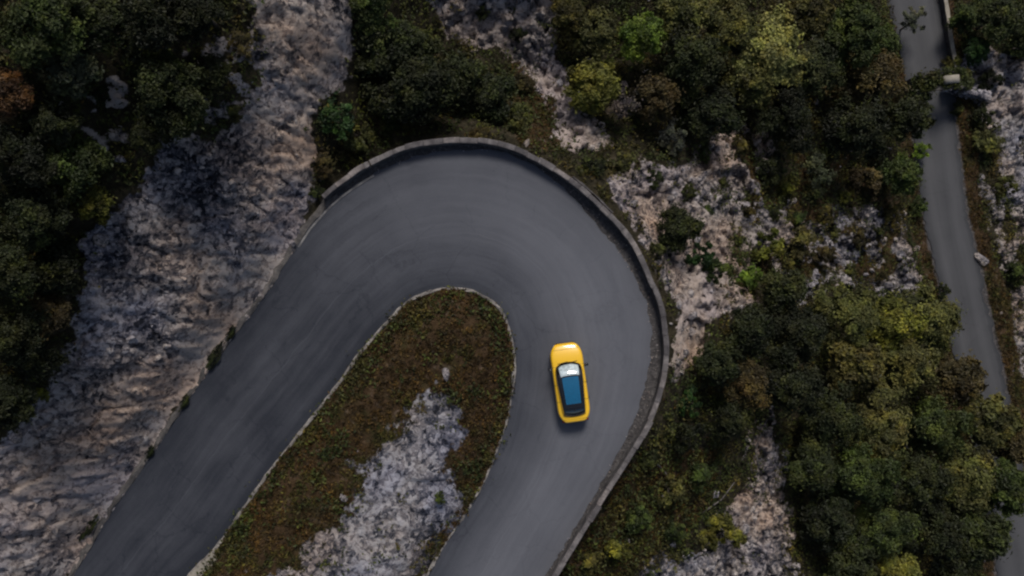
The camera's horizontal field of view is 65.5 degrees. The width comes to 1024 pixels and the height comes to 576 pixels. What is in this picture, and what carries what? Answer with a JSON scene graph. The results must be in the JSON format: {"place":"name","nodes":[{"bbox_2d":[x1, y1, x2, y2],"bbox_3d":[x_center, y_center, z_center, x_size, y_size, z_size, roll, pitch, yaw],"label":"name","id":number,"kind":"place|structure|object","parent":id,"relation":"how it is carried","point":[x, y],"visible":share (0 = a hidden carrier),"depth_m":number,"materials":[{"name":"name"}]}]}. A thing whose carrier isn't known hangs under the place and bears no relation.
{"place":"outdoors","nodes":[
{"label":"outdoors","id":0,"kind":"place"},
{"bbox_2d":[74,149,652,575],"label":"road","id":1,"kind":"structure","parent":0,"point":[532,250],"depth_m":44.23,"materials":[{"name":"grey asphalt"}]},
{"bbox_2d":[548,341,589,422],"bbox_3d":[3.171,5.162,43.454,2.200,1.538,4.358,-8,90,0],"label":"car","id":2,"kind":"object","parent":1,"relation":"on","point":[567,368],"visible":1,"depth_m":43.07,"materials":[{"name":"yellow paint"}]},
{"bbox_2d":[0,0,1023,575],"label":"terrain","id":3,"kind":"structure","parent":0,"point":[230,232],"depth_m":43.36,"materials":[{"name":"grey stone"}]},
{"bbox_2d":[0,67,35,117],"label":"tree","id":4,"kind":"object","parent":3,"relation":"on","point":[14,95],"visible":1,"depth_m":32.44,"materials":[{"name":"brown plant"}]},
{"bbox_2d":[0,368,38,433],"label":"tree","id":5,"kind":"object","parent":3,"relation":"on","point":[13,393],"visible":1,"depth_m":36.48,"materials":[{"name":"green plant"}]},
{"bbox_2d":[0,235,39,305],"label":"tree","id":6,"kind":"object","parent":3,"relation":"on","point":[17,278],"visible":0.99,"depth_m":33.82,"materials":[{"name":"green plant"}]},
{"bbox_2d":[0,298,51,368],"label":"tree","id":7,"kind":"object","parent":3,"relation":"on","point":[17,334],"visible":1,"depth_m":35.21,"materials":[{"name":"green plant"}]},
{"bbox_2d":[0,122,63,196],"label":"tree","id":8,"kind":"object","parent":3,"relation":"on","point":[24,154],"visible":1,"depth_m":33.13,"materials":[{"name":"green plant"}]},
{"bbox_2d":[0,178,73,256],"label":"tree","id":9,"kind":"object","parent":3,"relation":"on","point":[37,223],"visible":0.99,"depth_m":34.22,"materials":[{"name":"green plant"}]},
{"bbox_2d":[8,340,70,383],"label":"tree","id":10,"kind":"object","parent":3,"relation":"on","point":[46,362],"visible":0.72,"depth_m":36.56,"materials":[{"name":"green plant"}]},
{"bbox_2d":[19,291,71,341],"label":"tree","id":11,"kind":"object","parent":3,"relation":"on","point":[58,319],"visible":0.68,"depth_m":36.04,"materials":[{"name":"green plant"}]},
{"bbox_2d":[0,0,92,69],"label":"tree","id":12,"kind":"object","parent":3,"relation":"on","point":[56,26],"visible":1,"depth_m":31.73,"materials":[{"name":"green plant"}]},
{"bbox_2d":[22,99,85,151],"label":"tree","id":13,"kind":"object","parent":3,"relation":"on","point":[49,121],"visible":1,"depth_m":33.58,"materials":[{"name":"green plant"}]},
{"bbox_2d":[29,235,86,299],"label":"tree","id":14,"kind":"object","parent":3,"relation":"on","point":[54,270],"visible":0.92,"depth_m":35.72,"materials":[{"name":"green plant"}]},
{"bbox_2d":[35,46,104,101],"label":"tree","id":15,"kind":"object","parent":3,"relation":"on","point":[72,76],"visible":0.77,"depth_m":33.24,"materials":[{"name":"green plant"}]},
{"bbox_2d":[39,132,114,207],"bbox_3d":[-19.369,-5.335,35.590,2.737,3.729,3.192,39,90,0],"label":"tree","id":16,"kind":"object","parent":3,"relation":"on","point":[73,178],"visible":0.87,"depth_m":34.72,"materials":[{"name":"green plant"}]},
{"bbox_2d":[69,182,117,225],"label":"tree","id":17,"kind":"object","parent":3,"relation":"on","point":[96,201],"visible":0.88,"depth_m":35.75,"materials":[{"name":"green plant"}]},
{"bbox_2d":[79,0,131,56],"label":"tree","id":18,"kind":"object","parent":3,"relation":"on","point":[100,17],"visible":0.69,"depth_m":33.05,"materials":[{"name":"green plant"}]},
{"bbox_2d":[127,114,165,155],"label":"tree","id":19,"kind":"object","parent":3,"relation":"on","point":[144,137],"visible":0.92,"depth_m":35.78,"materials":[{"name":"green plant"}]},
{"bbox_2d":[111,0,202,63],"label":"tree","id":20,"kind":"object","parent":3,"relation":"on","point":[150,27],"visible":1,"depth_m":33.03,"materials":[{"name":"green plant"}]},
{"bbox_2d":[128,54,210,148],"bbox_3d":[-14.903,-8.315,35.769,3.738,4.899,4.008,-22,90,0],"label":"tree","id":21,"kind":"object","parent":3,"relation":"on","point":[169,90],"visible":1,"depth_m":34.43,"materials":[{"name":"green plant"}]},
{"bbox_2d":[163,0,236,43],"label":"tree","id":22,"kind":"object","parent":3,"relation":"on","point":[210,10],"visible":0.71,"depth_m":34.43,"materials":[{"name":"green plant"}]},
{"bbox_2d":[69,193,338,575],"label":"gutter","id":23,"kind":"object","parent":3,"relation":"on","point":[277,269],"visible":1,"depth_m":44.19,"materials":[{"name":"concrete"}]},
{"bbox_2d":[194,49,231,98],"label":"tree","id":24,"kind":"object","parent":3,"relation":"on","point":[215,73],"visible":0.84,"depth_m":36.46,"materials":[{"name":"green plant"}]},
{"bbox_2d":[224,26,253,61],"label":"sapling","id":25,"kind":"object","parent":3,"relation":"on","point":[238,44],"visible":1,"depth_m":36.94,"materials":[{"name":"green plant"}]},
{"bbox_2d":[316,88,354,141],"bbox_3d":[-9.500,-9.380,43.648,2.532,2.195,2.526,38,90,0],"label":"bush","id":26,"kind":"object","parent":3,"relation":"on","point":[332,112],"visible":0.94,"depth_m":43.06,"materials":[{"name":"green plant"}]},
{"bbox_2d":[322,161,371,199],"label":"parapet wall","id":27,"kind":"structure","parent":3,"relation":"on","point":[347,179],"depth_m":43.60,"materials":[{"name":"concrete"}]},
{"bbox_2d":[187,287,515,575],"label":"kerb","id":28,"kind":"structure","parent":3,"relation":"on","point":[310,419],"depth_m":44.13,"materials":[{"name":"concrete"}]},
{"bbox_2d":[342,121,375,151],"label":"bush","id":29,"kind":"object","parent":3,"relation":"on","point":[351,143],"visible":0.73,"depth_m":44.64,"materials":[{"name":"green plant"}]},
{"bbox_2d":[346,0,399,35],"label":"tree","id":30,"kind":"object","parent":3,"relation":"on","point":[370,13],"visible":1,"depth_m":42.33,"materials":[{"name":"green plant"}]},
{"bbox_2d":[352,15,420,80],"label":"tree","id":31,"kind":"object","parent":3,"relation":"on","point":[375,49],"visible":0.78,"depth_m":43.45,"materials":[{"name":"green plant"}]},
{"bbox_2d":[352,48,466,127],"bbox_3d":[-5.606,-10.984,45.323,6.261,5.966,4.179,0,90,0],"label":"tree","id":32,"kind":"object","parent":3,"relation":"on","point":[427,95],"visible":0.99,"depth_m":43.50,"materials":[{"name":"green plant"}]},
{"bbox_2d":[386,19,446,95],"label":"tree","id":33,"kind":"object","parent":3,"relation":"on","point":[426,43],"visible":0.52,"depth_m":44.07,"materials":[{"name":"green plant"}]},
{"bbox_2d":[437,50,487,112],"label":"tree","id":34,"kind":"object","parent":3,"relation":"on","point":[469,75],"visible":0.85,"depth_m":45.24,"materials":[{"name":"green plant"}]},
{"bbox_2d":[467,70,518,121],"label":"tree","id":35,"kind":"object","parent":3,"relation":"on","point":[492,94],"visible":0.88,"depth_m":45.63,"materials":[{"name":"green plant"}]},
{"bbox_2d":[0,0,1023,575],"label":"undergrowth","id":36,"kind":"object","parent":3,"relation":"on","point":[696,536],"visible":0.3,"depth_m":48.80,"materials":[{"name":"green plant"}]},
{"bbox_2d":[0,0,1023,575],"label":"dry grass","id":37,"kind":"structure","parent":3,"relation":"on","point":[278,552],"depth_m":43.90,"materials":[{"name":"plant"}]},
{"bbox_2d":[503,102,531,132],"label":"bush","id":38,"kind":"object","parent":3,"relation":"on","point":[515,110],"visible":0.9,"depth_m":46.05,"materials":[{"name":"green plant"}]},
{"bbox_2d":[369,137,668,575],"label":"parapet wall","id":39,"kind":"structure","parent":3,"relation":"on","point":[587,193],"depth_m":43.53,"materials":[{"name":"concrete"}]},
{"bbox_2d":[22,0,1023,575],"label":"rubble","id":40,"kind":"object","parent":3,"relation":"on","point":[254,192],"visible":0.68,"depth_m":50.16,"materials":[{"name":"stone"}]},
{"bbox_2d":[548,0,589,40],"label":"tree","id":41,"kind":"object","parent":3,"relation":"on","point":[570,15],"visible":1,"depth_m":47.17,"materials":[{"name":"green plant"}]},
{"bbox_2d":[560,55,626,117],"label":"tree","id":42,"kind":"object","parent":3,"relation":"on","point":[597,83],"visible":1,"depth_m":47.05,"materials":[{"name":"green plant"}]},
{"bbox_2d":[568,1,622,61],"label":"tree","id":43,"kind":"object","parent":3,"relation":"on","point":[597,33],"visible":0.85,"depth_m":47.68,"materials":[{"name":"green plant"}]},
{"bbox_2d":[604,81,642,120],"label":"sapling","id":44,"kind":"object","parent":3,"relation":"on","point":[620,106],"visible":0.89,"depth_m":47.46,"materials":[{"name":"grey plant"}]},
{"bbox_2d":[624,504,653,533],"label":"bush","id":45,"kind":"object","parent":3,"relation":"on","point":[636,525],"visible":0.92,"depth_m":46.55,"materials":[{"name":"green plant"}]},
{"bbox_2d":[617,7,669,63],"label":"tree","id":46,"kind":"object","parent":3,"relation":"on","point":[642,33],"visible":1,"depth_m":47.99,"materials":[{"name":"green plant"}]},
{"bbox_2d":[626,71,685,125],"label":"tree","id":47,"kind":"object","parent":3,"relation":"on","point":[661,95],"visible":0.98,"depth_m":47.96,"materials":[{"name":"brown plant"}]},
{"bbox_2d":[654,473,685,507],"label":"bush","id":48,"kind":"object","parent":3,"relation":"on","point":[678,493],"visible":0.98,"depth_m":47.70,"materials":[{"name":"green plant"}]},
{"bbox_2d":[653,116,687,155],"bbox_3d":[10.022,-9.427,49.801,2.168,2.058,2.173,-36,90,0],"label":"bush","id":49,"kind":"object","parent":3,"relation":"on","point":[678,142],"visible":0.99,"depth_m":49.26,"materials":[{"name":"green plant"}]},
{"bbox_2d":[654,202,705,254],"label":"tree","id":50,"kind":"object","parent":3,"relation":"on","point":[679,226],"visible":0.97,"depth_m":45.90,"materials":[{"name":"green plant"}]},
{"bbox_2d":[655,0,714,39],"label":"tree","id":51,"kind":"object","parent":3,"relation":"on","point":[682,14],"visible":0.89,"depth_m":48.53,"materials":[{"name":"green plant"}]},
{"bbox_2d":[667,422,708,454],"bbox_3d":[10.312,8.851,47.478,2.242,2.489,2.247,25,90,0],"label":"bush","id":52,"kind":"object","parent":3,"relation":"on","point":[684,446],"visible":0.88,"depth_m":46.78,"materials":[{"name":"green plant"}]},
{"bbox_2d":[659,23,729,108],"bbox_3d":[10.959,-13.863,49.744,4.557,5.976,5.343,27,90,0],"label":"tree","id":53,"kind":"object","parent":3,"relation":"on","point":[696,61],"visible":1,"depth_m":48.00,"materials":[{"name":"green plant"}]},
{"bbox_2d":[684,241,715,267],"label":"bush","id":54,"kind":"object","parent":3,"relation":"on","point":[706,257],"visible":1,"depth_m":48.72,"materials":[{"name":"green plant"}]},
{"bbox_2d":[687,460,715,493],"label":"bush","id":55,"kind":"object","parent":3,"relation":"on","point":[700,474],"visible":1,"depth_m":48.93,"materials":[{"name":"green plant"}]},
{"bbox_2d":[672,82,746,139],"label":"tree","id":56,"kind":"object","parent":3,"relation":"on","point":[717,102],"visible":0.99,"depth_m":49.06,"materials":[{"name":"green plant"}]},
{"bbox_2d":[689,336,742,390],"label":"tree","id":57,"kind":"object","parent":3,"relation":"on","point":[719,363],"visible":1,"depth_m":46.42,"materials":[{"name":"green plant"}]},
{"bbox_2d":[699,512,746,551],"bbox_3d":[13.509,15.646,51.502,3.170,2.270,2.725,0,90,0],"label":"bush","id":58,"kind":"object","parent":3,"relation":"on","point":[730,532],"visible":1,"depth_m":50.97,"materials":[{"name":"green plant"}]},
{"bbox_2d":[701,400,752,443],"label":"tree","id":59,"kind":"object","parent":3,"relation":"on","point":[732,422],"visible":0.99,"depth_m":47.17,"materials":[{"name":"green plant"}]},
{"bbox_2d":[701,0,762,57],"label":"tree","id":60,"kind":"object","parent":3,"relation":"on","point":[735,26],"visible":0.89,"depth_m":50.19,"materials":[{"name":"green plant"}]},
{"bbox_2d":[708,358,771,411],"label":"tree","id":61,"kind":"object","parent":3,"relation":"on","point":[750,383],"visible":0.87,"depth_m":47.69,"materials":[{"name":"green plant"}]},
{"bbox_2d":[718,59,778,112],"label":"tree","id":62,"kind":"object","parent":3,"relation":"on","point":[751,85],"visible":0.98,"depth_m":51.05,"materials":[{"name":"green plant"}]},
{"bbox_2d":[726,302,775,361],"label":"tree","id":63,"kind":"object","parent":3,"relation":"on","point":[750,329],"visible":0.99,"depth_m":47.94,"materials":[{"name":"green plant"}]},
{"bbox_2d":[751,227,786,260],"bbox_3d":[17.019,-2.745,53.148,2.259,2.352,2.628,30,90,0],"label":"bush","id":64,"kind":"object","parent":3,"relation":"on","point":[776,246],"visible":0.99,"depth_m":52.57,"materials":[{"name":"green plant"}]},
{"bbox_2d":[755,151,787,187],"bbox_3d":[17.663,-8.037,54.438,2.372,2.434,2.378,-11,90,0],"label":"bush","id":65,"kind":"object","parent":3,"relation":"on","point":[774,176],"visible":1,"depth_m":53.79,"materials":[{"name":"green plant"}]},
{"bbox_2d":[730,1,813,87],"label":"tree","id":66,"kind":"object","parent":3,"relation":"on","point":[770,51],"visible":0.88,"depth_m":50.95,"materials":[{"name":"green plant"}]},
{"bbox_2d":[749,78,819,156],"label":"tree","id":67,"kind":"object","parent":3,"relation":"on","point":[792,129],"visible":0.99,"depth_m":52.08,"materials":[{"name":"green plant"}]},
{"bbox_2d":[760,265,814,315],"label":"tree","id":68,"kind":"object","parent":3,"relation":"on","point":[777,297],"visible":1,"depth_m":50.98,"materials":[{"name":"green plant"}]},
{"bbox_2d":[761,301,828,367],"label":"tree","id":69,"kind":"object","parent":3,"relation":"on","point":[804,330],"visible":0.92,"depth_m":50.68,"materials":[{"name":"green plant"}]},
{"bbox_2d":[764,352,828,419],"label":"tree","id":70,"kind":"object","parent":3,"relation":"on","point":[790,388],"visible":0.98,"depth_m":49.46,"materials":[{"name":"green plant"}]},
{"bbox_2d":[785,225,823,260],"bbox_3d":[20.151,-3.041,55.416,2.116,2.224,2.678,37,90,0],"label":"bush","id":71,"kind":"object","parent":3,"relation":"on","point":[805,236],"visible":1,"depth_m":54.93,"materials":[{"name":"green plant"}]},
{"bbox_2d":[776,0,836,42],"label":"tree","id":72,"kind":"object","parent":3,"relation":"on","point":[812,17],"visible":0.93,"depth_m":53.75,"materials":[{"name":"green plant"}]},
{"bbox_2d":[782,433,839,496],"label":"tree","id":73,"kind":"object","parent":3,"relation":"on","point":[814,469],"visible":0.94,"depth_m":52.63,"materials":[{"name":"green plant"}]},
{"bbox_2d":[775,33,849,102],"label":"tree","id":74,"kind":"object","parent":3,"relation":"on","point":[825,70],"visible":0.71,"depth_m":53.10,"materials":[{"name":"green plant"}]},
{"bbox_2d":[799,149,837,187],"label":"sapling","id":75,"kind":"object","parent":3,"relation":"on","point":[813,163],"visible":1,"depth_m":55.02,"materials":[{"name":"green plant"}]},
{"bbox_2d":[797,491,861,554],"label":"tree","id":76,"kind":"object","parent":3,"relation":"on","point":[834,518],"visible":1,"depth_m":54.01,"materials":[{"name":"green plant"}]},
{"bbox_2d":[798,380,871,451],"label":"tree","id":77,"kind":"object","parent":3,"relation":"on","point":[840,418],"visible":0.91,"depth_m":52.76,"materials":[{"name":"green plant"}]},
{"bbox_2d":[811,280,881,349],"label":"tree","id":78,"kind":"object","parent":3,"relation":"on","point":[857,316],"visible":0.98,"depth_m":54.38,"materials":[{"name":"green plant"}]},
{"bbox_2d":[822,539,884,575],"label":"tree","id":79,"kind":"object","parent":3,"relation":"on","point":[852,567],"visible":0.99,"depth_m":54.34,"materials":[{"name":"green plant"}]},
{"bbox_2d":[820,0,887,73],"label":"tree","id":80,"kind":"object","parent":3,"relation":"on","point":[861,28],"visible":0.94,"depth_m":54.44,"materials":[{"name":"green plant"}]},
{"bbox_2d":[819,89,893,161],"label":"tree","id":81,"kind":"object","parent":3,"relation":"on","point":[863,128],"visible":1,"depth_m":54.73,"materials":[{"name":"green plant"}]},
{"bbox_2d":[826,332,894,401],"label":"tree","id":82,"kind":"object","parent":3,"relation":"on","point":[870,361],"visible":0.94,"depth_m":54.10,"materials":[{"name":"green plant"}]},
{"bbox_2d":[819,47,912,107],"bbox_3d":[25.249,-14.850,57.488,5.595,7.074,5.636,42,90,0],"label":"tree","id":83,"kind":"object","parent":3,"relation":"on","point":[885,69],"visible":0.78,"depth_m":55.68,"materials":[{"name":"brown plant"}]},
{"bbox_2d":[848,163,884,202],"bbox_3d":[26.481,-8.050,60.017,3.109,2.893,2.457,31,90,0],"label":"bush","id":84,"kind":"object","parent":3,"relation":"on","point":[871,178],"visible":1,"depth_m":59.35,"materials":[{"name":"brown plant"}]},
{"bbox_2d":[829,440,905,512],"bbox_3d":[24.066,12.933,55.452,5.307,5.807,4.950,26,90,0],"label":"tree","id":85,"kind":"object","parent":3,"relation":"on","point":[856,468],"visible":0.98,"depth_m":53.85,"materials":[{"name":"green plant"}]},
{"bbox_2d":[849,379,915,458],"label":"tree","id":86,"kind":"object","parent":3,"relation":"on","point":[887,438],"visible":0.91,"depth_m":54.90,"materials":[{"name":"green plant"}]},
{"bbox_2d":[846,502,927,560],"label":"tree","id":87,"kind":"object","parent":3,"relation":"on","point":[889,534],"visible":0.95,"depth_m":55.09,"materials":[{"name":"green plant"}]},
{"bbox_2d":[865,290,928,351],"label":"tree","id":88,"kind":"object","parent":3,"relation":"on","point":[898,322],"visible":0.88,"depth_m":56.04,"materials":[{"name":"green plant"}]},
{"bbox_2d":[875,150,925,197],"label":"tree","id":89,"kind":"object","parent":3,"relation":"on","point":[901,172],"visible":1,"depth_m":59.13,"materials":[{"name":"green plant"}]},
{"bbox_2d":[875,552,925,575],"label":"tree","id":90,"kind":"object","parent":3,"relation":"on","point":[905,565],"visible":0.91,"depth_m":56.58,"materials":[{"name":"green plant"}]},
{"bbox_2d":[866,337,942,402],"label":"tree","id":91,"kind":"object","parent":3,"relation":"on","point":[911,363],"visible":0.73,"depth_m":55.88,"materials":[{"name":"green plant"}]},
{"bbox_2d":[883,89,936,144],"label":"tree","id":92,"kind":"object","parent":3,"relation":"on","point":[909,114],"visible":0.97,"depth_m":58.20,"materials":[{"name":"green plant"}]},
{"bbox_2d":[871,446,962,512],"bbox_3d":[28.855,13.785,58.461,7.144,5.974,4.768,6,90,0],"label":"tree","id":93,"kind":"object","parent":3,"relation":"on","point":[926,482],"visible":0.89,"depth_m":56.52,"materials":[{"name":"green plant"}]},
{"bbox_2d":[899,276,967,358],"bbox_3d":[30.146,2.366,59.172,5.401,6.590,6.334,-10,90,0],"label":"tree","id":94,"kind":"object","parent":3,"relation":"on","point":[944,319],"visible":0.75,"depth_m":57.22,"materials":[{"name":"green plant"}]},
{"bbox_2d":[902,496,973,575],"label":"tree","id":95,"kind":"object","parent":3,"relation":"on","point":[942,527],"visible":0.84,"depth_m":57.01,"materials":[{"name":"green plant"}]},
{"bbox_2d":[902,392,976,462],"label":"tree","id":96,"kind":"object","parent":3,"relation":"on","point":[930,419],"visible":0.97,"depth_m":57.60,"materials":[{"name":"green plant"}]},
{"bbox_2d":[903,65,976,97],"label":"stone arch","id":97,"kind":"structure","parent":3,"relation":"on","point":[962,79],"depth_m":61.46,"materials":[{"name":"concrete"}]},
{"bbox_2d":[939,0,961,95],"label":"parapet wall","id":98,"kind":"structure","parent":3,"relation":"on","point":[948,33],"depth_m":63.68,"materials":[{"name":"concrete"}]},
{"bbox_2d":[924,349,988,410],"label":"tree","id":99,"kind":"object","parent":3,"relation":"on","point":[961,378],"visible":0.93,"depth_m":58.07,"materials":[{"name":"green plant"}]},
{"bbox_2d":[944,0,987,33],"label":"tree","id":100,"kind":"object","parent":3,"relation":"on","point":[964,13],"visible":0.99,"depth_m":61.66,"materials":[{"name":"green plant"}]},
{"bbox_2d":[937,439,1002,517],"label":"tree","id":101,"kind":"object","parent":3,"relation":"on","point":[977,485],"visible":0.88,"depth_m":58.37,"materials":[{"name":"green plant"}]},
{"bbox_2d":[962,34,991,67],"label":"tree","id":102,"kind":"object","parent":3,"relation":"on","point":[976,50],"visible":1,"depth_m":62.37,"materials":[{"name":"green plant"}]},
{"bbox_2d":[955,511,1019,572],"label":"tree","id":103,"kind":"object","parent":3,"relation":"on","point":[994,529],"visible":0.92,"depth_m":58.55,"materials":[{"name":"green plant"}]},
{"bbox_2d":[952,388,1023,451],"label":"tree","id":104,"kind":"object","parent":3,"relation":"on","point":[998,425],"visible":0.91,"depth_m":59.12,"materials":[{"name":"green plant"}]},
{"bbox_2d":[972,126,1006,154],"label":"bush","id":105,"kind":"object","parent":3,"relation":"on","point":[990,144],"visible":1,"depth_m":63.38,"materials":[{"name":"green plant"}]},
{"bbox_2d":[972,0,1023,44],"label":"tree","id":106,"kind":"object","parent":3,"relation":"on","point":[1004,20],"visible":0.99,"depth_m":60.90,"materials":[{"name":"green plant"}]},
{"bbox_2d":[981,457,1023,517],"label":"tree","id":107,"kind":"object","parent":3,"relation":"on","point":[1010,484],"visible":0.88,"depth_m":59.34,"materials":[{"name":"green plant"}]},
{"bbox_2d":[989,403,1023,463],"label":"tree","id":108,"kind":"object","parent":3,"relation":"on","point":[1014,452],"visible":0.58,"depth_m":59.73,"materials":[{"name":"green plant"}]},
{"bbox_2d":[887,0,1023,575],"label":"valley road","id":109,"kind":"structure","parent":0,"point":[951,240],"depth_m":64.25,"materials":[{"name":"grey asphalt"}]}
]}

